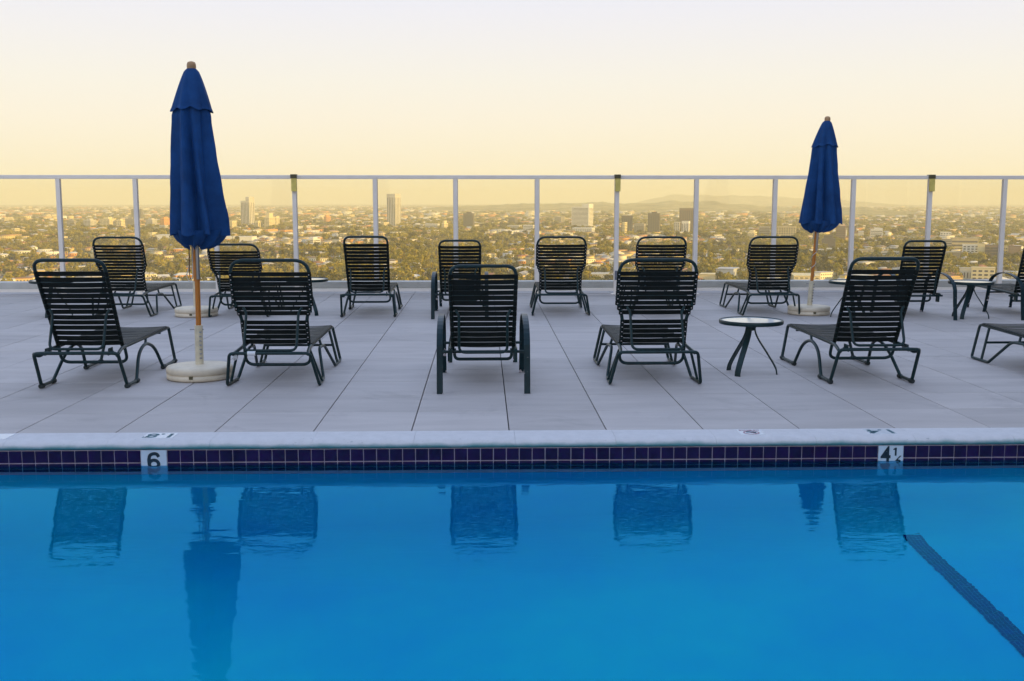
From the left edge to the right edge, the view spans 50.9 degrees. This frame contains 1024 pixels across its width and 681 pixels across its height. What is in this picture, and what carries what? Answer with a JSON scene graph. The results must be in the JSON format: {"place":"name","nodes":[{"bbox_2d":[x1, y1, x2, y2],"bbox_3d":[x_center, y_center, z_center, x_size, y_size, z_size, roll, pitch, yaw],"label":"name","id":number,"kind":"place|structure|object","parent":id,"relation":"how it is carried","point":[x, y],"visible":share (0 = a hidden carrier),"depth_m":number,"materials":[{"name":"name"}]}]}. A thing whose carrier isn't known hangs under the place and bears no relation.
{"place":"outdoors","nodes":[
{"label":"outdoors","id":0,"kind":"place"},
{"bbox_2d":[15,277,31,280],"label":"house","id":1,"kind":"structure","parent":0,"point":[23,278],"depth_m":1143.67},
{"bbox_2d":[145,272,156,276],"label":"house","id":2,"kind":"structure","parent":0,"point":[151,274],"depth_m":1192.78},
{"bbox_2d":[156,234,169,239],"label":"warehouse","id":3,"kind":"structure","parent":0,"point":[159,236],"depth_m":2323.49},
{"bbox_2d":[174,272,191,277],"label":"house","id":4,"kind":"structure","parent":0,"point":[180,274],"depth_m":1181.84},
{"bbox_2d":[225,236,256,240],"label":"warehouse","id":5,"kind":"structure","parent":0,"point":[249,238],"depth_m":2344.74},
{"bbox_2d":[0,460,1023,680],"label":"water","id":6,"kind":"structure","parent":0,"point":[794,571],"depth_m":4.60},
{"bbox_2d":[0,290,1023,432],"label":"deck","id":7,"kind":"structure","parent":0,"point":[379,375],"depth_m":8.73,"materials":[{"name":"grey concrete"}]},
{"bbox_2d":[28,279,72,317],"bbox_3d":[-5.686,-0.525,13.319,0.524,0.450,0.524,4,8,28],"label":"side table","id":8,"kind":"object","parent":7,"relation":"on","point":[32,281],"visible":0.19,"depth_m":13.13,"materials":[{"name":"black glass"}]},
{"bbox_2d":[32,258,177,388],"bbox_3d":[-3.286,-0.205,8.729,0.685,1.003,1.562,0,7,-2],"label":"strap lounger","id":9,"kind":"object","parent":7,"relation":"on","point":[105,334],"visible":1,"depth_m":8.17,"materials":[{"name":"black plastic"}]},
{"bbox_2d":[92,236,181,316],"bbox_3d":[-4.803,-0.859,13.777,0.733,0.988,1.448,0,7,0],"label":"strap lounger","id":10,"kind":"object","parent":7,"relation":"on","point":[118,252],"visible":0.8,"depth_m":13.23,"materials":[{"name":"black plastic"}]},
{"bbox_2d":[174,248,217,317],"bbox_3d":[-3.921,-1.479,13.225,0.520,2.360,0.522,0,7,-2],"label":"folded umbrella","id":11,"kind":"object","parent":7,"relation":"on","point":[186,312],"visible":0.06,"depth_m":13.20,"materials":[{"name":"white plastic"}]},
{"bbox_2d":[166,61,232,382],"bbox_3d":[-2.513,-0.939,8.554,0.549,2.500,0.522,0,7,-2],"label":"folded umbrella","id":12,"kind":"object","parent":7,"relation":"on","point":[199,216],"visible":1,"depth_m":8.41,"materials":[{"name":"blue fabric"}]},
{"bbox_2d":[207,243,281,316],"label":"strap lounger","id":13,"kind":"object","parent":7,"relation":"on","point":[226,257],"visible":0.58,"depth_m":13.05,"materials":[{"name":"black plastic"}]},
{"bbox_2d":[226,259,340,385],"bbox_3d":[-1.855,-0.214,8.845,0.732,0.988,1.452,0,7,-1],"label":"strap lounger","id":14,"kind":"object","parent":7,"relation":"on","point":[295,333],"visible":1,"depth_m":8.30,"materials":[{"name":"black plastic"}]},
{"bbox_2d":[286,277,327,315],"bbox_3d":[-2.571,-0.553,13.528,0.524,0.450,0.524,4,8,28],"label":"side table","id":15,"kind":"object","parent":7,"relation":"on","point":[317,279],"visible":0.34,"depth_m":13.39,"materials":[{"name":"white glass"}]},
{"bbox_2d":[340,236,402,316],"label":"strap lounger","id":16,"kind":"object","parent":7,"relation":"on","point":[372,285],"visible":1,"depth_m":13.12,"materials":[{"name":"black plastic"}]},
{"bbox_2d":[431,240,488,318],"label":"strap lounger","id":17,"kind":"object","parent":7,"relation":"on","point":[444,285],"visible":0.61,"depth_m":13.17,"materials":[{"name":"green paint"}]},
{"bbox_2d":[412,295,508,429],"bbox_3d":[-1.224,0.026,12.072,31.000,0.278,10.950,0,7,-2],"label":"joint","id":18,"kind":"object","parent":7,"relation":"attached to","point":[503,384],"depth_m":8.20,"materials":[{"name":"grey"}]},
{"bbox_2d":[437,264,529,393],"bbox_3d":[-0.236,-0.176,8.713,0.696,0.953,1.582,0,7,-2],"label":"strap lounger","id":19,"kind":"object","parent":7,"relation":"on","point":[460,337],"visible":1,"depth_m":8.21,"materials":[{"name":"black plastic"}]},
{"bbox_2d":[0,279,1023,288],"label":"curb","id":20,"kind":"structure","parent":7,"relation":"on","point":[427,284],"depth_m":17.51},
{"bbox_2d":[0,174,1023,294],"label":"glass fence","id":21,"kind":"object","parent":7,"relation":"on","point":[931,179],"visible":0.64,"depth_m":16.23,"materials":[{"name":"white paint"}]},
{"bbox_2d":[134,444,951,449],"bbox_3d":[-0.843,2.184,3.728,24.500,2.357,5.870,0,7,-2],"label":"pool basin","id":22,"kind":"object","parent":7,"relation":"in","point":[620,446],"visible":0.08,"depth_m":6.52,"materials":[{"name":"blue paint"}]},
{"bbox_2d":[0,427,1023,449],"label":"pool coping","id":23,"kind":"object","parent":22,"relation":"on","point":[433,439],"visible":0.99,"depth_m":6.54,"materials":[{"name":"concrete"}]},
{"bbox_2d":[0,434,14,438],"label":"coping marker","id":24,"kind":"object","parent":23,"relation":"on","point":[4,436],"visible":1,"depth_m":6.57,"materials":[{"name":"white tile"}]},
{"bbox_2d":[141,433,177,437],"bbox_3d":[-2.152,0.583,6.575,0.190,0.008,0.144,0,7,-2],"label":"coping marker","id":25,"kind":"object","parent":23,"relation":"on","point":[159,435],"visible":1,"depth_m":6.57,"materials":[{"name":"white tile"}]},
{"bbox_2d":[737,430,765,434],"bbox_3d":[1.480,0.568,6.672,0.150,0.011,0.144,0,7,-2],"label":"coping marker","id":26,"kind":"object","parent":23,"relation":"on","point":[750,432],"visible":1,"depth_m":6.66,"materials":[{"name":"white tile"}]},
{"bbox_2d":[863,429,896,433],"bbox_3d":[2.289,0.567,6.694,0.170,0.008,0.144,0,7,-2],"label":"coping marker","id":27,"kind":"object","parent":23,"relation":"on","point":[879,431],"visible":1,"depth_m":6.69,"materials":[{"name":"white tile"}]},
{"bbox_2d":[0,445,1023,466],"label":"waterline tiles","id":28,"kind":"object","parent":22,"relation":"attached to","point":[264,457],"visible":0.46,"depth_m":6.50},
{"bbox_2d":[141,450,166,465],"bbox_3d":[-2.145,0.732,6.449,0.152,0.154,0.008,0,7,-2],"label":"depth marker","id":29,"kind":"object","parent":28,"relation":"attached to","point":[153,457],"visible":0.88,"depth_m":6.44,"materials":[{"name":"white tile"}]},
{"bbox_2d":[878,445,902,460],"bbox_3d":[2.311,0.717,6.569,0.152,0.154,0.008,0,7,-2],"label":"depth marker","id":30,"kind":"object","parent":28,"relation":"attached to","point":[890,452],"visible":0.68,"depth_m":6.56,"materials":[{"name":"white tile"}]},
{"bbox_2d":[0,444,1023,465],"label":"waterline grout","id":31,"kind":"object","parent":22,"relation":"attached to","point":[506,460],"visible":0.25,"depth_m":6.50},
{"bbox_2d":[530,236,589,315],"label":"strap lounger","id":32,"kind":"object","parent":7,"relation":"on","point":[550,275],"visible":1,"depth_m":13.36,"materials":[{"name":"black plastic"}]},
{"bbox_2d":[593,258,701,383],"bbox_3d":[1.097,-0.223,8.916,0.732,0.988,1.448,0,7,-2],"label":"strap lounger","id":33,"kind":"object","parent":7,"relation":"on","point":[631,332],"visible":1,"depth_m":8.37,"materials":[{"name":"black plastic"}]},
{"bbox_2d":[620,236,686,314],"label":"strap lounger","id":34,"kind":"object","parent":7,"relation":"on","point":[672,266],"visible":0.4,"depth_m":13.26,"materials":[{"name":"black plastic"}]},
{"bbox_2d":[719,316,783,376],"bbox_3d":[1.976,0.050,8.920,0.524,0.450,0.524,-1,8,-7],"label":"side table","id":35,"kind":"object","parent":7,"relation":"on","point":[750,324],"visible":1,"depth_m":8.86,"materials":[{"name":"black glass"}]},
{"bbox_2d":[719,236,799,315],"bbox_3d":[3.198,-0.876,13.912,0.732,0.988,1.448,0,7,-3],"label":"strap lounger","id":36,"kind":"object","parent":7,"relation":"on","point":[758,284],"visible":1,"depth_m":13.39,"materials":[{"name":"black plastic"}]},
{"bbox_2d":[788,116,841,315],"bbox_3d":[3.795,-1.551,13.424,0.621,2.450,0.524,0,7,-2],"label":"folded umbrella","id":37,"kind":"object","parent":7,"relation":"on","point":[821,209],"visible":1,"depth_m":13.28,"materials":[{"name":"blue fabric"}]},
{"bbox_2d":[828,279,870,316],"bbox_3d":[4.142,-0.508,13.182,0.524,0.450,0.524,-7,10,-41],"label":"side table","id":38,"kind":"object","parent":7,"relation":"on","point":[839,281],"visible":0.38,"depth_m":13.19,"materials":[{"name":"white glass"}]},
{"bbox_2d":[780,257,920,383],"bbox_3d":[2.793,-0.233,8.942,0.685,1.003,1.562,0,7,-3],"label":"strap lounger","id":39,"kind":"object","parent":7,"relation":"on","point":[850,331],"visible":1,"depth_m":8.38,"materials":[{"name":"black plastic"}]},
{"bbox_2d":[857,240,956,319],"bbox_3d":[4.955,-0.811,13.573,0.696,0.953,1.582,0,7,-2],"label":"strap lounger","id":40,"kind":"object","parent":7,"relation":"on","point":[930,272],"visible":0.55,"depth_m":13.05,"materials":[{"name":"green paint"}]},
{"bbox_2d":[948,280,994,318],"bbox_3d":[5.584,-0.499,13.115,0.524,0.450,0.524,0,7,-2],"label":"side table","id":41,"kind":"object","parent":7,"relation":"on","point":[970,284],"visible":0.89,"depth_m":13.05,"materials":[{"name":"black glass"}]},
{"bbox_2d":[967,248,1023,319],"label":"strap lounger","id":42,"kind":"object","parent":7,"relation":"on","point":[1014,290],"visible":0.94,"depth_m":13.35,"materials":[{"name":"green paint"}]},
{"bbox_2d":[971,323,1023,362],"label":"strap lounger","id":43,"kind":"object","parent":7,"relation":"on","point":[1011,329],"visible":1,"depth_m":9.54,"materials":[{"name":"black plastic"}]},
{"bbox_2d":[0,205,1023,278],"bbox_3d":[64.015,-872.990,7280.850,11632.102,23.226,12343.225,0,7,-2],"label":"distant houses","id":44,"kind":"structure","parent":0,"point":[602,258],"depth_m":2870.46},
{"bbox_2d":[0,205,1023,279],"bbox_3d":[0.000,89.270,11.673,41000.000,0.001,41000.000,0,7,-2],"label":"ground","id":45,"kind":"structure","parent":0,"point":[500,260],"depth_m":14567.59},
{"bbox_2d":[1,217,13,220],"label":"office block","id":46,"kind":"structure","parent":45,"relation":"on","point":[6,218],"depth_m":4122.51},
{"bbox_2d":[67,219,75,224],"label":"apartment block","id":47,"kind":"structure","parent":45,"relation":"on","point":[69,221],"depth_m":3500.38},
{"bbox_2d":[83,218,95,225],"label":"apartment block","id":48,"kind":"structure","parent":45,"relation":"on","point":[89,221],"depth_m":3399.95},
{"bbox_2d":[99,217,115,225],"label":"apartment block","id":49,"kind":"structure","parent":45,"relation":"on","point":[106,221],"depth_m":3258.30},
{"bbox_2d":[116,219,124,226],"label":"apartment block","id":50,"kind":"structure","parent":45,"relation":"on","point":[120,222],"depth_m":3257.37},
{"bbox_2d":[125,217,133,226],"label":"apartment block","id":51,"kind":"structure","parent":45,"relation":"on","point":[129,220],"depth_m":3397.73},
{"bbox_2d":[131,209,142,218],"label":"office tower","id":52,"kind":"structure","parent":45,"relation":"on","point":[140,213],"depth_m":4688.29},
{"bbox_2d":[145,218,156,225],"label":"apartment block","id":53,"kind":"structure","parent":45,"relation":"on","point":[151,221],"depth_m":3399.55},
{"bbox_2d":[160,217,169,225],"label":"apartment block","id":54,"kind":"structure","parent":45,"relation":"on","point":[164,220],"depth_m":3305.67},
{"bbox_2d":[177,274,190,280],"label":"tree","id":55,"kind":"object","parent":45,"relation":"on","point":[184,278],"visible":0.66,"depth_m":1087.29,"materials":[{"name":"green plant"}]},
{"bbox_2d":[229,221,236,227],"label":"apartment block","id":56,"kind":"structure","parent":45,"relation":"on","point":[233,224],"depth_m":3257.08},
{"bbox_2d":[241,197,254,224],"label":"office tower","id":57,"kind":"structure","parent":45,"relation":"on","point":[247,212],"depth_m":3549.87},
{"bbox_2d":[241,203,253,224],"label":"windows","id":58,"kind":"structure","parent":57,"relation":"in","point":[241,203],"depth_m":3550.22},
{"bbox_2d":[254,221,262,227],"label":"office block","id":59,"kind":"structure","parent":45,"relation":"on","point":[258,224],"depth_m":3257.72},
{"bbox_2d":[264,213,275,227],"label":"office block","id":60,"kind":"structure","parent":45,"relation":"on","point":[269,219],"depth_m":3259.75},
{"bbox_2d":[306,237,320,244],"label":"office block","id":61,"kind":"structure","parent":45,"relation":"on","point":[313,239],"depth_m":2137.01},
{"bbox_2d":[321,270,333,277],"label":"tree","id":62,"kind":"object","parent":45,"relation":"on","point":[329,272],"visible":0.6,"depth_m":1136.62,"materials":[{"name":"green plant"}]},
{"bbox_2d":[324,215,330,221],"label":"office block","id":63,"kind":"structure","parent":45,"relation":"on","point":[327,218],"depth_m":3978.65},
{"bbox_2d":[387,194,400,225],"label":"office tower","id":64,"kind":"structure","parent":45,"relation":"on","point":[394,209],"depth_m":3549.75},
{"bbox_2d":[387,198,400,225],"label":"windows","id":65,"kind":"structure","parent":64,"relation":"in","point":[387,198],"depth_m":3549.35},
{"bbox_2d":[406,272,415,279],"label":"tree","id":66,"kind":"object","parent":45,"relation":"on","point":[410,275],"visible":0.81,"depth_m":1117.39,"materials":[{"name":"green plant"}]},
{"bbox_2d":[425,269,432,278],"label":"tree","id":67,"kind":"object","parent":45,"relation":"on","point":[428,273],"visible":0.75,"depth_m":1161.61,"materials":[{"name":"green plant"}]},
{"bbox_2d":[425,223,439,227],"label":"office block","id":68,"kind":"structure","parent":45,"relation":"on","point":[429,225],"depth_m":3213.02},
{"bbox_2d":[463,212,474,226],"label":"office tower","id":69,"kind":"structure","parent":45,"relation":"on","point":[468,219],"depth_m":3254.76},
{"bbox_2d":[465,215,470,225],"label":"windows","id":70,"kind":"structure","parent":69,"relation":"in","point":[465,215],"depth_m":3254.68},
{"bbox_2d":[494,268,502,274],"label":"tree","id":71,"kind":"object","parent":45,"relation":"on","point":[497,271],"visible":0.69,"depth_m":1178.71,"materials":[{"name":"green plant"}]},
{"bbox_2d":[0,206,1023,280],"bbox_3d":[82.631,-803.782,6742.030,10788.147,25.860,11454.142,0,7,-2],"label":"distant trees","id":72,"kind":"object","parent":45,"relation":"on","point":[412,254],"visible":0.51,"depth_m":2045.26,"materials":[{"name":"green plant"}]},
{"bbox_2d":[523,225,533,229],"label":"office block","id":73,"kind":"structure","parent":45,"relation":"on","point":[526,227],"depth_m":3045.57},
{"bbox_2d":[572,204,592,226],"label":"office tower","id":74,"kind":"structure","parent":45,"relation":"on","point":[582,215],"depth_m":3445.88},
{"bbox_2d":[572,208,592,224],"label":"windows","id":75,"kind":"structure","parent":74,"relation":"in","point":[576,218],"depth_m":3446.87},
{"bbox_2d":[572,227,594,231],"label":"office block","id":76,"kind":"structure","parent":45,"relation":"on","point":[582,229],"depth_m":2934.13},
{"bbox_2d":[590,272,609,277],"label":"hall","id":77,"kind":"structure","parent":45,"relation":"on","point":[600,274],"depth_m":1215.77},
{"bbox_2d":[604,274,612,279],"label":"tree","id":78,"kind":"object","parent":45,"relation":"on","point":[607,276],"visible":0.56,"depth_m":1114.53,"materials":[{"name":"green plant"}]},
{"bbox_2d":[622,222,626,232],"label":"office tower","id":79,"kind":"structure","parent":45,"relation":"on","point":[624,226],"depth_m":2726.51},
{"bbox_2d":[621,216,632,231],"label":"office tower","id":80,"kind":"structure","parent":45,"relation":"on","point":[628,220],"depth_m":2788.38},
{"bbox_2d":[622,218,632,230],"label":"windows","id":81,"kind":"structure","parent":80,"relation":"in","point":[622,218],"depth_m":2788.64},
{"bbox_2d":[634,223,645,232],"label":"office block","id":82,"kind":"structure","parent":45,"relation":"on","point":[640,226],"depth_m":2860.67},
{"bbox_2d":[648,212,660,231],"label":"office tower","id":83,"kind":"structure","parent":45,"relation":"on","point":[654,221],"depth_m":2755.78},
{"bbox_2d":[648,215,659,231],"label":"windows","id":84,"kind":"structure","parent":83,"relation":"in","point":[649,215],"depth_m":2756.15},
{"bbox_2d":[674,222,679,230],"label":"apartment tower","id":85,"kind":"structure","parent":45,"relation":"on","point":[676,226],"depth_m":2757.29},
{"bbox_2d":[679,208,692,230],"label":"office tower","id":86,"kind":"structure","parent":45,"relation":"on","point":[685,214],"depth_m":2855.29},
{"bbox_2d":[680,210,691,230],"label":"windows","id":87,"kind":"structure","parent":86,"relation":"in","point":[680,210],"depth_m":2854.77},
{"bbox_2d":[682,221,689,231],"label":"apartment tower","id":88,"kind":"structure","parent":45,"relation":"on","point":[685,225],"depth_m":2757.42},
{"bbox_2d":[699,273,718,279],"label":"hall","id":89,"kind":"structure","parent":45,"relation":"on","point":[708,276],"depth_m":1197.36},
{"bbox_2d":[715,271,723,279],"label":"tree","id":90,"kind":"object","parent":45,"relation":"on","point":[720,274],"visible":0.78,"depth_m":1126.53,"materials":[{"name":"green plant"}]},
{"bbox_2d":[716,267,739,276],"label":"hall","id":91,"kind":"structure","parent":45,"relation":"on","point":[732,270],"depth_m":1275.68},
{"bbox_2d":[739,271,746,279],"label":"tree","id":92,"kind":"object","parent":45,"relation":"on","point":[742,274],"visible":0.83,"depth_m":1136.97,"materials":[{"name":"green plant"}]},
{"bbox_2d":[747,230,756,236],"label":"office block","id":93,"kind":"structure","parent":45,"relation":"on","point":[752,233],"depth_m":2522.84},
{"bbox_2d":[759,226,769,235],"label":"office block","id":94,"kind":"structure","parent":45,"relation":"on","point":[765,230],"depth_m":2575.77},
{"bbox_2d":[776,226,795,235],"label":"office block","id":95,"kind":"structure","parent":45,"relation":"on","point":[786,230],"depth_m":2547.74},
{"bbox_2d":[777,228,794,235],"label":"windows","id":96,"kind":"structure","parent":95,"relation":"in","point":[777,228],"depth_m":2547.78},
{"bbox_2d":[791,273,819,279],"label":"hall","id":97,"kind":"structure","parent":45,"relation":"on","point":[800,276],"depth_m":1197.93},
{"bbox_2d":[821,235,835,248],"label":"office tower","id":98,"kind":"structure","parent":45,"relation":"on","point":[829,240],"depth_m":1953.60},
{"bbox_2d":[836,225,845,239],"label":"office tower","id":99,"kind":"structure","parent":45,"relation":"on","point":[841,231],"depth_m":2275.32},
{"bbox_2d":[870,228,882,236],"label":"office block","id":100,"kind":"structure","parent":45,"relation":"on","point":[875,231],"depth_m":2577.09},
{"bbox_2d":[942,239,951,245],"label":"office block","id":101,"kind":"structure","parent":45,"relation":"on","point":[948,242],"depth_m":1889.56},
{"bbox_2d":[945,251,962,257],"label":"office block","id":102,"kind":"structure","parent":45,"relation":"on","point":[957,253],"depth_m":1650.31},
{"bbox_2d":[950,238,978,248],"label":"office block","id":103,"kind":"structure","parent":45,"relation":"on","point":[957,243],"depth_m":1891.46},
{"bbox_2d":[952,241,978,248],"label":"windows","id":104,"kind":"structure","parent":103,"relation":"in","point":[952,241],"depth_m":1890.58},
{"bbox_2d":[959,267,970,278],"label":"apartment block","id":105,"kind":"structure","parent":45,"relation":"on","point":[966,271],"depth_m":1221.52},
{"bbox_2d":[962,244,977,253],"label":"office block","id":106,"kind":"structure","parent":45,"relation":"on","point":[971,248],"depth_m":1686.31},
{"bbox_2d":[977,244,985,252],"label":"office block","id":107,"kind":"structure","parent":45,"relation":"on","point":[981,247],"depth_m":1674.44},
{"bbox_2d":[970,267,995,278],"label":"apartment block","id":108,"kind":"structure","parent":45,"relation":"on","point":[982,272],"depth_m":1202.58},
{"bbox_2d":[972,270,993,278],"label":"windows","id":109,"kind":"structure","parent":108,"relation":"in","point":[973,270],"depth_m":1202.46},
{"bbox_2d":[985,245,997,256],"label":"office block","id":110,"kind":"structure","parent":45,"relation":"on","point":[993,250],"depth_m":1662.82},
{"bbox_2d":[985,247,997,256],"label":"windows","id":111,"kind":"structure","parent":110,"relation":"in","point":[986,247],"depth_m":1662.74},
{"bbox_2d":[1008,246,1021,253],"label":"office block","id":112,"kind":"structure","parent":45,"relation":"on","point":[1013,249],"depth_m":1627.84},
{"bbox_2d":[0,0,1023,204],"label":"sky","id":113,"kind":"structure","parent":0,"point":[88,87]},
{"bbox_2d":[555,216,564,222],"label":"office tower","id":114,"kind":"structure","parent":0,"point":[561,218],"depth_m":4115.67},
{"bbox_2d":[420,200,800,212],"bbox_3d":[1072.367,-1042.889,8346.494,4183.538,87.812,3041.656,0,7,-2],"label":"hills","id":115,"kind":"structure","parent":0,"point":[674,205],"depth_m":7834.21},
{"bbox_2d":[636,194,936,206],"bbox_3d":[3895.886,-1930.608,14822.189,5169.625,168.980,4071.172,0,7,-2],"label":"hills","id":116,"kind":"structure","parent":0,"point":[757,200],"depth_m":14300.61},
{"bbox_2d":[814,271,832,279],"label":"house","id":117,"kind":"structure","parent":0,"point":[824,275],"depth_m":1226.84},
{"bbox_2d":[784,207,945,218],"bbox_3d":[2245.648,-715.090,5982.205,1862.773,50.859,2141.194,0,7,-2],"label":"hills","id":118,"kind":"structure","parent":0,"point":[867,211],"depth_m":5657.38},
{"bbox_2d":[941,275,962,278],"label":"house","id":119,"kind":"structure","parent":0,"point":[952,276],"depth_m":1182.64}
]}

